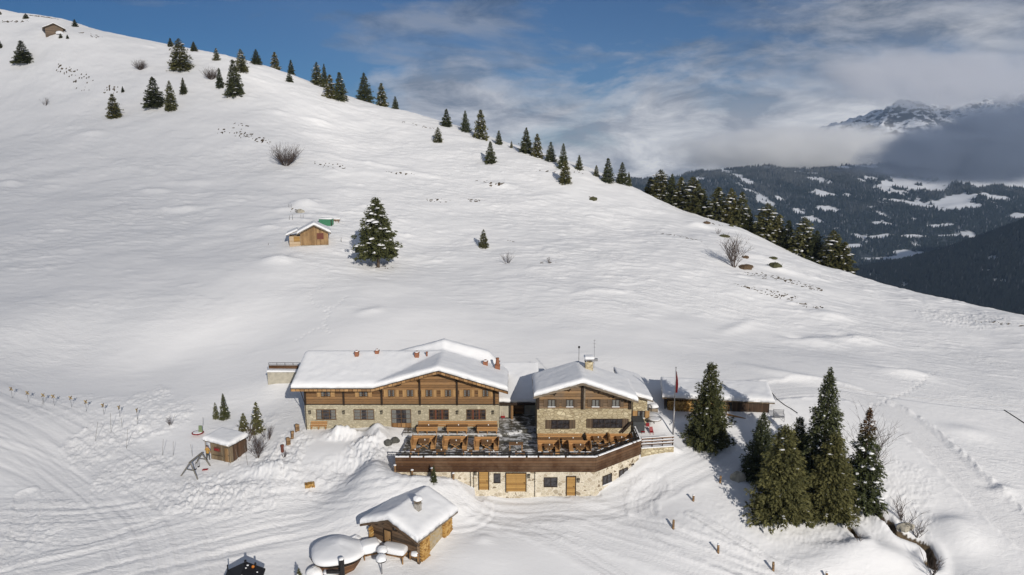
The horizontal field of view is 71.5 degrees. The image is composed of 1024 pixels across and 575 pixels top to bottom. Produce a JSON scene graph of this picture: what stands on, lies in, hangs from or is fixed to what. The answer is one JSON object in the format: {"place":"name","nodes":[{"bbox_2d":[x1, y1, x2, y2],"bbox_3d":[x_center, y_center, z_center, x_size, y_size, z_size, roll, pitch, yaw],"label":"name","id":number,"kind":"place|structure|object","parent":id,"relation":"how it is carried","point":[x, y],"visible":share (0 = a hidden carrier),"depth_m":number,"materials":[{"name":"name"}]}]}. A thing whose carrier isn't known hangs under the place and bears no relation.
{"place":"outdoors","nodes":[
{"label":"outdoors","id":0,"kind":"place"},
{"bbox_2d":[0,9,1023,574],"bbox_3d":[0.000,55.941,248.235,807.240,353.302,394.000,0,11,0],"label":"ground","id":1,"kind":"structure","parent":0,"point":[150,275],"depth_m":120.89,"materials":[{"name":"snow"}]},
{"bbox_2d":[9,40,33,63],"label":"spruce","id":2,"kind":"object","parent":1,"relation":"on","point":[22,55],"visible":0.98,"depth_m":248.44,"materials":[{"name":"green plant"}]},
{"bbox_2d":[42,22,65,36],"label":"summit hut","id":3,"kind":"object","parent":1,"relation":"on","point":[52,28],"visible":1,"depth_m":258.86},
{"bbox_2d":[104,93,122,118],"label":"spruce","id":4,"kind":"object","parent":1,"relation":"on","point":[114,109],"visible":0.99,"depth_m":224.39,"materials":[{"name":"green plant"}]},
{"bbox_2d":[140,76,165,107],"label":"spruce","id":5,"kind":"object","parent":1,"relation":"on","point":[156,99],"visible":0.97,"depth_m":228.77,"materials":[{"name":"green plant"}]},
{"bbox_2d":[163,80,178,111],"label":"spruce","id":6,"kind":"object","parent":1,"relation":"on","point":[170,102],"visible":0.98,"depth_m":227.13,"materials":[{"name":"green plant"}]},
{"bbox_2d":[166,38,193,71],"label":"spruce","id":7,"kind":"object","parent":1,"relation":"on","point":[178,64],"visible":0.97,"depth_m":246.33,"materials":[{"name":"green plant"}]},
{"bbox_2d":[181,452,210,479],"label":"swing frame","id":8,"kind":"object","parent":1,"relation":"on","point":[194,458],"visible":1,"depth_m":84.35,"materials":[{"name":"grey wood"}]},
{"bbox_2d":[218,393,230,420],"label":"spruce","id":9,"kind":"object","parent":1,"relation":"on","point":[224,413],"visible":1,"depth_m":96.14,"materials":[{"name":"green plant"}]},
{"bbox_2d":[203,427,247,462],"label":"play shed","id":10,"kind":"structure","parent":1,"relation":"on","point":[225,443],"depth_m":86.68,"materials":[{"name":"wood"}]},
{"bbox_2d":[222,59,245,97],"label":"spruce","id":11,"kind":"object","parent":1,"relation":"on","point":[234,86],"visible":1,"depth_m":234.83,"materials":[{"name":"green plant"}]},
{"bbox_2d":[234,49,248,72],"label":"spruce","id":12,"kind":"object","parent":1,"relation":"on","point":[242,66],"visible":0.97,"depth_m":249.55,"materials":[{"name":"green plant"}]},
{"bbox_2d":[237,413,249,431],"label":"spruce","id":13,"kind":"object","parent":1,"relation":"on","point":[243,422],"visible":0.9,"depth_m":92.59,"materials":[{"name":"green plant"}]},
{"bbox_2d":[226,560,264,574],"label":"black stall","id":14,"kind":"object","parent":1,"relation":"on","point":[246,568],"visible":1,"depth_m":67.81,"materials":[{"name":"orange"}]},
{"bbox_2d":[244,434,269,457],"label":"bare bush","id":15,"kind":"object","parent":1,"relation":"on","point":[259,444],"visible":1,"depth_m":86.16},
{"bbox_2d":[249,402,266,434],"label":"spruce","id":16,"kind":"object","parent":1,"relation":"on","point":[258,429],"visible":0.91,"depth_m":91.55,"materials":[{"name":"green plant"}]},
{"bbox_2d":[270,52,281,69],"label":"spruce","id":17,"kind":"object","parent":1,"relation":"on","point":[274,59],"visible":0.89,"depth_m":268.07,"materials":[{"name":"green plant"}]},
{"bbox_2d":[266,362,300,384],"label":"retaining wall","id":18,"kind":"structure","parent":1,"relation":"on","point":[278,374],"depth_m":102.62,"materials":[{"name":"paint"}]},
{"bbox_2d":[269,142,302,165],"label":"bare bush","id":19,"kind":"object","parent":1,"relation":"on","point":[279,158],"visible":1,"depth_m":200.08,"materials":[{"name":"plant"}]},
{"bbox_2d":[286,220,330,246],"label":"hillside hut","id":20,"kind":"object","parent":1,"relation":"on","point":[313,233],"visible":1,"depth_m":150.53,"materials":[{"name":"wood"}]},
{"bbox_2d":[306,565,322,574],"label":"snow mound","id":21,"kind":"object","parent":1,"relation":"on","point":[314,570],"visible":0.83,"depth_m":70.24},
{"bbox_2d":[310,62,323,86],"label":"spruce","id":22,"kind":"object","parent":1,"relation":"on","point":[318,80],"visible":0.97,"depth_m":263.64,"materials":[{"name":"green plant"}]},
{"bbox_2d":[310,421,326,429],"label":"plank bench","id":23,"kind":"object","parent":1,"relation":"on","point":[318,424],"visible":1,"depth_m":90.75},
{"bbox_2d":[318,217,333,225],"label":"green tank","id":24,"kind":"object","parent":1,"relation":"on","point":[327,221],"visible":0.96,"depth_m":163.32,"materials":[{"name":"paint"}]},
{"bbox_2d":[321,74,337,97],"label":"spruce","id":25,"kind":"object","parent":1,"relation":"on","point":[330,89],"visible":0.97,"depth_m":252.44,"materials":[{"name":"green plant"}]},
{"bbox_2d":[326,557,344,574],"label":"stovepipe","id":26,"kind":"object","parent":1,"relation":"on","point":[341,571],"visible":1,"depth_m":69.20,"materials":[{"name":"metal"}]},
{"bbox_2d":[311,535,365,574],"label":"round shelter","id":27,"kind":"object","parent":1,"relation":"on","point":[328,552],"visible":0.91,"depth_m":70.95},
{"bbox_2d":[332,72,348,101],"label":"spruce","id":28,"kind":"object","parent":1,"relation":"on","point":[340,92],"visible":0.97,"depth_m":252.39,"materials":[{"name":"green plant"}]},
{"bbox_2d":[355,72,374,103],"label":"spruce","id":29,"kind":"object","parent":1,"relation":"on","point":[366,91],"visible":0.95,"depth_m":267.09,"materials":[{"name":"green plant"}]},
{"bbox_2d":[360,537,379,560],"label":"garden bench","id":30,"kind":"object","parent":1,"relation":"on","point":[370,546],"visible":0.81,"depth_m":72.19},
{"bbox_2d":[351,197,402,267],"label":"spruce","id":31,"kind":"object","parent":1,"relation":"on","point":[377,235],"visible":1,"depth_m":141.15,"materials":[{"name":"green plant"}]},
{"bbox_2d":[376,553,386,573],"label":"round stand","id":32,"kind":"object","parent":1,"relation":"on","point":[381,558],"visible":1,"depth_m":69.73,"materials":[{"name":"metal"}]},
{"bbox_2d":[375,83,388,106],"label":"spruce","id":33,"kind":"object","parent":1,"relation":"on","point":[381,94],"visible":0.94,"depth_m":265.72,"materials":[{"name":"green plant"}]},
{"bbox_2d":[383,541,407,564],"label":"garden table","id":34,"kind":"object","parent":1,"relation":"on","point":[397,550],"visible":0.86,"depth_m":71.75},
{"bbox_2d":[290,338,508,429],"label":"mountain lodge","id":35,"kind":"structure","parent":1,"relation":"on","point":[443,379],"depth_m":90.56,"materials":[{"name":"stone"}]},
{"bbox_2d":[316,409,336,420],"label":"window","id":36,"kind":"structure","parent":35,"relation":"in","point":[321,414],"depth_m":90.72,"materials":[{"name":"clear glass"}]},
{"bbox_2d":[353,409,374,420],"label":"window","id":37,"kind":"structure","parent":35,"relation":"in","point":[359,414],"depth_m":90.72,"materials":[{"name":"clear glass"}]},
{"bbox_2d":[391,409,411,427],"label":"terrace door","id":38,"kind":"structure","parent":35,"relation":"in","point":[400,418],"depth_m":90.79,"materials":[{"name":"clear glass"}]},
{"bbox_2d":[429,409,449,420],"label":"window","id":39,"kind":"structure","parent":35,"relation":"in","point":[434,414],"depth_m":90.72,"materials":[{"name":"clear glass"}]},
{"bbox_2d":[466,409,485,420],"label":"window","id":40,"kind":"structure","parent":35,"relation":"in","point":[471,414],"depth_m":90.72,"materials":[{"name":"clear glass"}]},
{"bbox_2d":[360,486,457,563],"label":"log cabin","id":41,"kind":"object","parent":1,"relation":"on","point":[412,519],"visible":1,"depth_m":73.05,"materials":[{"name":"wood"}]},
{"bbox_2d":[420,535,430,561],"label":"firewood stack","id":42,"kind":"object","parent":1,"relation":"on","point":[425,549],"visible":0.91,"depth_m":71.75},
{"bbox_2d":[440,109,452,126],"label":"spruce","id":43,"kind":"object","parent":1,"relation":"on","point":[445,122],"visible":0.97,"depth_m":247.90,"materials":[{"name":"green plant"}]},
{"bbox_2d":[442,518,452,537],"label":"firewood stack","id":44,"kind":"object","parent":1,"relation":"on","point":[447,528],"visible":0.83,"depth_m":75.05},
{"bbox_2d":[459,111,471,132],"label":"spruce","id":45,"kind":"object","parent":1,"relation":"on","point":[465,126],"visible":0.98,"depth_m":244.89,"materials":[{"name":"green plant"}]},
{"bbox_2d":[471,110,489,140],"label":"spruce","id":46,"kind":"object","parent":1,"relation":"on","point":[479,134],"visible":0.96,"depth_m":238.60,"materials":[{"name":"green plant"}]},
{"bbox_2d":[478,229,488,248],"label":"spruce","id":47,"kind":"object","parent":1,"relation":"on","point":[482,243],"visible":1,"depth_m":156.53,"materials":[{"name":"green plant"}]},
{"bbox_2d":[484,141,496,163],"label":"spruce","id":48,"kind":"object","parent":1,"relation":"on","point":[490,154],"visible":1,"depth_m":214.60,"materials":[{"name":"green plant"}]},
{"bbox_2d":[395,414,640,497],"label":"sun terrace","id":49,"kind":"structure","parent":1,"relation":"on","point":[507,473],"depth_m":81.28,"materials":[{"name":"stone"}]},
{"bbox_2d":[410,434,436,448],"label":"seating booth","id":50,"kind":"object","parent":49,"relation":"on","point":[414,440],"visible":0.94,"depth_m":86.47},
{"bbox_2d":[442,435,467,449],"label":"seating booth","id":51,"kind":"object","parent":49,"relation":"on","point":[446,441],"visible":0.91,"depth_m":86.68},
{"bbox_2d":[418,421,496,425],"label":"plank bench","id":52,"kind":"object","parent":49,"relation":"on","point":[457,422],"visible":0.49,"depth_m":90.78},
{"bbox_2d":[479,472,487,489],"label":"cellar door","id":53,"kind":"structure","parent":49,"relation":"in","point":[483,476],"depth_m":81.15,"materials":[{"name":"wood"}]},
{"bbox_2d":[474,435,498,449],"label":"seating booth","id":54,"kind":"object","parent":49,"relation":"on","point":[478,440],"visible":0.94,"depth_m":86.47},
{"bbox_2d":[506,474,525,491],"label":"garage door","id":55,"kind":"structure","parent":49,"relation":"in","point":[514,482],"depth_m":81.19,"materials":[{"name":"wood"}]},
{"bbox_2d":[537,439,559,453],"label":"seating booth","id":56,"kind":"object","parent":49,"relation":"on","point":[556,444],"visible":0.85,"depth_m":85.52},
{"bbox_2d":[544,477,557,486],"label":"cellar window","id":57,"kind":"structure","parent":49,"relation":"in","point":[548,481],"depth_m":81.18,"materials":[{"name":"grey glass"}]},
{"bbox_2d":[538,433,581,438],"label":"plank bench","id":58,"kind":"object","parent":49,"relation":"on","point":[560,435],"visible":0.71,"depth_m":87.59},
{"bbox_2d":[567,477,574,494],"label":"cellar door","id":59,"kind":"structure","parent":49,"relation":"in","point":[570,480],"depth_m":81.26,"materials":[{"name":"wood"}]},
{"bbox_2d":[568,440,591,453],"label":"seating booth","id":60,"kind":"object","parent":49,"relation":"on","point":[587,445],"visible":0.84,"depth_m":85.48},
{"bbox_2d":[585,432,609,443],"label":"seating booth","id":61,"kind":"object","parent":49,"relation":"on","point":[605,438],"visible":0.69,"depth_m":87.61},
{"bbox_2d":[609,433,632,443],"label":"seating booth","id":62,"kind":"object","parent":49,"relation":"on","point":[613,439],"visible":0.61,"depth_m":87.61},
{"bbox_2d":[499,362,538,418],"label":"link building","id":63,"kind":"structure","parent":1,"relation":"on","point":[518,398],"depth_m":95.58,"materials":[{"name":"paint"}]},
{"bbox_2d":[517,128,531,153],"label":"spruce","id":64,"kind":"object","parent":1,"relation":"on","point":[525,148],"visible":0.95,"depth_m":227.02,"materials":[{"name":"green plant"}]},
{"bbox_2d":[530,134,543,158],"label":"spruce","id":65,"kind":"object","parent":1,"relation":"on","point":[535,149],"visible":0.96,"depth_m":223.91,"materials":[{"name":"green plant"}]},
{"bbox_2d":[545,142,558,161],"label":"spruce","id":66,"kind":"object","parent":1,"relation":"on","point":[550,156],"visible":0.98,"depth_m":221.16,"materials":[{"name":"green plant"}]},
{"bbox_2d":[557,143,569,169],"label":"spruce","id":67,"kind":"object","parent":1,"relation":"on","point":[563,158],"visible":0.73,"depth_m":214.94,"materials":[{"name":"green plant"}]},
{"bbox_2d":[558,161,572,184],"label":"spruce","id":68,"kind":"object","parent":1,"relation":"on","point":[565,177],"visible":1,"depth_m":203.43,"materials":[{"name":"green plant"}]},
{"bbox_2d":[532,340,652,439],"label":"annex chalet","id":69,"kind":"object","parent":1,"relation":"on","point":[587,397],"visible":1,"depth_m":87.33,"materials":[{"name":"stone"}]},
{"bbox_2d":[551,420,569,429],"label":"window","id":70,"kind":"structure","parent":69,"relation":"in","point":[555,424],"depth_m":87.46,"materials":[{"name":"grey glass"}]},
{"bbox_2d":[592,419,622,428],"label":"window","id":71,"kind":"structure","parent":69,"relation":"in","point":[596,423],"depth_m":87.44,"materials":[{"name":"grey glass"}]},
{"bbox_2d":[601,158,615,183],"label":"spruce","id":72,"kind":"object","parent":1,"relation":"on","point":[606,177],"visible":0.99,"depth_m":210.83,"materials":[{"name":"green plant"}]},
{"bbox_2d":[616,163,631,185],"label":"spruce","id":73,"kind":"object","parent":1,"relation":"on","point":[623,179],"visible":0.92,"depth_m":214.22,"materials":[{"name":"green plant"}]},
{"bbox_2d":[641,444,673,456],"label":"garden wall","id":74,"kind":"structure","parent":1,"relation":"on","point":[651,450],"depth_m":86.06,"materials":[{"name":"stone"}]},
{"bbox_2d":[641,435,673,446],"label":"rail fence","id":75,"kind":"object","parent":74,"relation":"on","point":[670,440],"visible":1,"depth_m":85.94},
{"bbox_2d":[647,169,672,201],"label":"spruce","id":76,"kind":"object","parent":1,"relation":"on","point":[661,189],"visible":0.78,"depth_m":219.69,"materials":[{"name":"green plant"}]},
{"bbox_2d":[664,173,677,205],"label":"spruce","id":77,"kind":"object","parent":1,"relation":"on","point":[670,192],"visible":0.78,"depth_m":217.82,"materials":[{"name":"green plant"}]},
{"bbox_2d":[672,367,677,434],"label":"flagpole","id":78,"kind":"object","parent":1,"relation":"on","point":[676,383],"visible":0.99,"depth_m":89.13,"materials":[{"name":"metal"}]},
{"bbox_2d":[667,399,692,411],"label":"firewood stack","id":79,"kind":"object","parent":1,"relation":"on","point":[684,406],"visible":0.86,"depth_m":95.78,"materials":[{"name":"wood"}]},
{"bbox_2d":[671,177,688,208],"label":"spruce","id":80,"kind":"object","parent":1,"relation":"on","point":[681,182],"visible":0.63,"depth_m":216.12,"materials":[{"name":"green plant"}]},
{"bbox_2d":[676,176,710,216],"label":"spruce","id":81,"kind":"object","parent":1,"relation":"on","point":[692,201],"visible":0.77,"depth_m":212.90,"materials":[{"name":"green plant"}]},
{"bbox_2d":[695,190,710,216],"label":"spruce","id":82,"kind":"object","parent":1,"relation":"on","point":[704,194],"visible":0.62,"depth_m":212.26,"materials":[{"name":"green plant"}]},
{"bbox_2d":[680,362,737,455],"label":"spruce","id":83,"kind":"object","parent":1,"relation":"on","point":[706,430],"visible":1,"depth_m":87.59,"materials":[{"name":"green plant"}]},
{"bbox_2d":[703,187,730,222],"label":"spruce","id":84,"kind":"object","parent":1,"relation":"on","point":[715,209],"visible":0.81,"depth_m":209.38,"materials":[{"name":"green plant"}]},
{"bbox_2d":[660,377,774,412],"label":"open woodshed","id":85,"kind":"object","parent":1,"relation":"on","point":[749,396],"visible":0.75,"depth_m":95.02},
{"bbox_2d":[718,188,741,225],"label":"spruce","id":86,"kind":"object","parent":1,"relation":"on","point":[731,211],"visible":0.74,"depth_m":207.22,"materials":[{"name":"green plant"}]},
{"bbox_2d":[716,231,753,267],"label":"bare bush","id":87,"kind":"object","parent":1,"relation":"on","point":[736,251],"visible":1,"depth_m":155.01,"materials":[{"name":"plant"}]},
{"bbox_2d":[730,471,745,482],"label":"rock","id":88,"kind":"object","parent":1,"relation":"on","point":[737,476],"visible":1,"depth_m":83.45,"materials":[{"name":"stone"}]},
{"bbox_2d":[730,191,754,230],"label":"spruce","id":89,"kind":"object","parent":1,"relation":"on","point":[742,199],"visible":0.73,"depth_m":205.55,"materials":[{"name":"green plant"}]},
{"bbox_2d":[741,209,753,232],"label":"spruce","id":90,"kind":"object","parent":1,"relation":"on","point":[749,220],"visible":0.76,"depth_m":204.91,"materials":[{"name":"green plant"}]},
{"bbox_2d":[739,412,776,482],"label":"spruce","id":91,"kind":"object","parent":1,"relation":"on","point":[762,438],"visible":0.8,"depth_m":83.44,"materials":[{"name":"green plant"}]},
{"bbox_2d":[749,203,786,244],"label":"spruce","id":92,"kind":"object","parent":1,"relation":"on","point":[764,231],"visible":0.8,"depth_m":200.98,"materials":[{"name":"green plant"}]},
{"bbox_2d":[769,214,785,246],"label":"spruce","id":93,"kind":"object","parent":1,"relation":"on","point":[779,228],"visible":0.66,"depth_m":199.53,"materials":[{"name":"green plant"}]},
{"bbox_2d":[742,423,820,533],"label":"spruce","id":94,"kind":"object","parent":1,"relation":"on","point":[780,496],"visible":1,"depth_m":76.58,"materials":[{"name":"green plant"}]},
{"bbox_2d":[777,220,795,250],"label":"spruce","id":95,"kind":"object","parent":1,"relation":"on","point":[788,232],"visible":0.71,"depth_m":197.55,"materials":[{"name":"green plant"}]},
{"bbox_2d":[785,417,810,483],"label":"spruce","id":96,"kind":"object","parent":1,"relation":"on","point":[799,430],"visible":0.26,"depth_m":82.36,"materials":[{"name":"green plant"}]},
{"bbox_2d":[788,217,819,258],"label":"spruce","id":97,"kind":"object","parent":1,"relation":"on","point":[804,238],"visible":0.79,"depth_m":193.44,"materials":[{"name":"green plant"}]},
{"bbox_2d":[803,230,826,262],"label":"spruce","id":98,"kind":"object","parent":1,"relation":"on","point":[817,244],"visible":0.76,"depth_m":191.14,"materials":[{"name":"green plant"}]},
{"bbox_2d":[798,367,853,511],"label":"spruce","id":99,"kind":"object","parent":1,"relation":"on","point":[826,422],"visible":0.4,"depth_m":79.36,"materials":[{"name":"green plant"}]},
{"bbox_2d":[813,230,852,271],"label":"spruce","id":100,"kind":"object","parent":1,"relation":"on","point":[832,249],"visible":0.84,"depth_m":187.06,"materials":[{"name":"green plant"}]},
{"bbox_2d":[805,432,861,528],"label":"spruce","id":101,"kind":"object","parent":1,"relation":"on","point":[831,502],"visible":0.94,"depth_m":77.21,"materials":[{"name":"green plant"}]},
{"bbox_2d":[831,242,857,273],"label":"spruce","id":102,"kind":"object","parent":1,"relation":"on","point":[846,257],"visible":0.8,"depth_m":184.92,"materials":[{"name":"green plant"}]},
{"bbox_2d":[845,407,888,517],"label":"spruce","id":103,"kind":"object","parent":1,"relation":"on","point":[870,498],"visible":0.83,"depth_m":78.64,"materials":[{"name":"green plant"}]},
{"bbox_2d":[840,397,908,465],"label":"bare bush","id":104,"kind":"object","parent":1,"relation":"on","point":[882,444],"visible":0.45,"depth_m":82.58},
{"bbox_2d":[896,522,914,532],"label":"rock","id":105,"kind":"object","parent":1,"relation":"on","point":[902,527],"visible":0.97,"depth_m":77.81,"materials":[{"name":"stone"}]},
{"bbox_2d":[890,490,929,522],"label":"bare bush","id":106,"kind":"object","parent":1,"relation":"on","point":[900,515],"visible":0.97,"depth_m":79.10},
{"bbox_2d":[920,550,944,574],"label":"bare bush","id":107,"kind":"object","parent":1,"relation":"on","point":[936,568],"visible":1,"depth_m":72.60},
{"bbox_2d":[0,0,1023,178],"label":"sky","id":108,"kind":"structure","parent":0,"point":[677,87],"materials":[{"name":"blue"}]},
{"bbox_2d":[632,90,1023,263],"bbox_3d":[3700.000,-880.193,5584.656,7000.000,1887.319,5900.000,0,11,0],"label":"mountain","id":109,"kind":"structure","parent":0,"point":[907,130],"depth_m":6310.38,"materials":[{"name":"snow"}]},
{"bbox_2d":[613,153,1023,265],"bbox_3d":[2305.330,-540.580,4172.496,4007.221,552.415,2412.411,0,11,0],"label":"forest","id":110,"kind":"object","parent":109,"relation":"on","point":[993,219],"visible":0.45,"depth_m":4085.43,"materials":[{"name":"plant"}]},
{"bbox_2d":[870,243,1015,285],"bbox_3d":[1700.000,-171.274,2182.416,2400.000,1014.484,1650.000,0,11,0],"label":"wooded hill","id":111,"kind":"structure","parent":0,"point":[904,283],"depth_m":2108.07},
{"bbox_2d":[851,218,1023,314],"bbox_3d":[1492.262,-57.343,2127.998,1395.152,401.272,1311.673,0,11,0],"label":"spur forest","id":112,"kind":"object","parent":111,"relation":"on","point":[954,271],"visible":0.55,"depth_m":2086.51,"materials":[{"name":"plant"}]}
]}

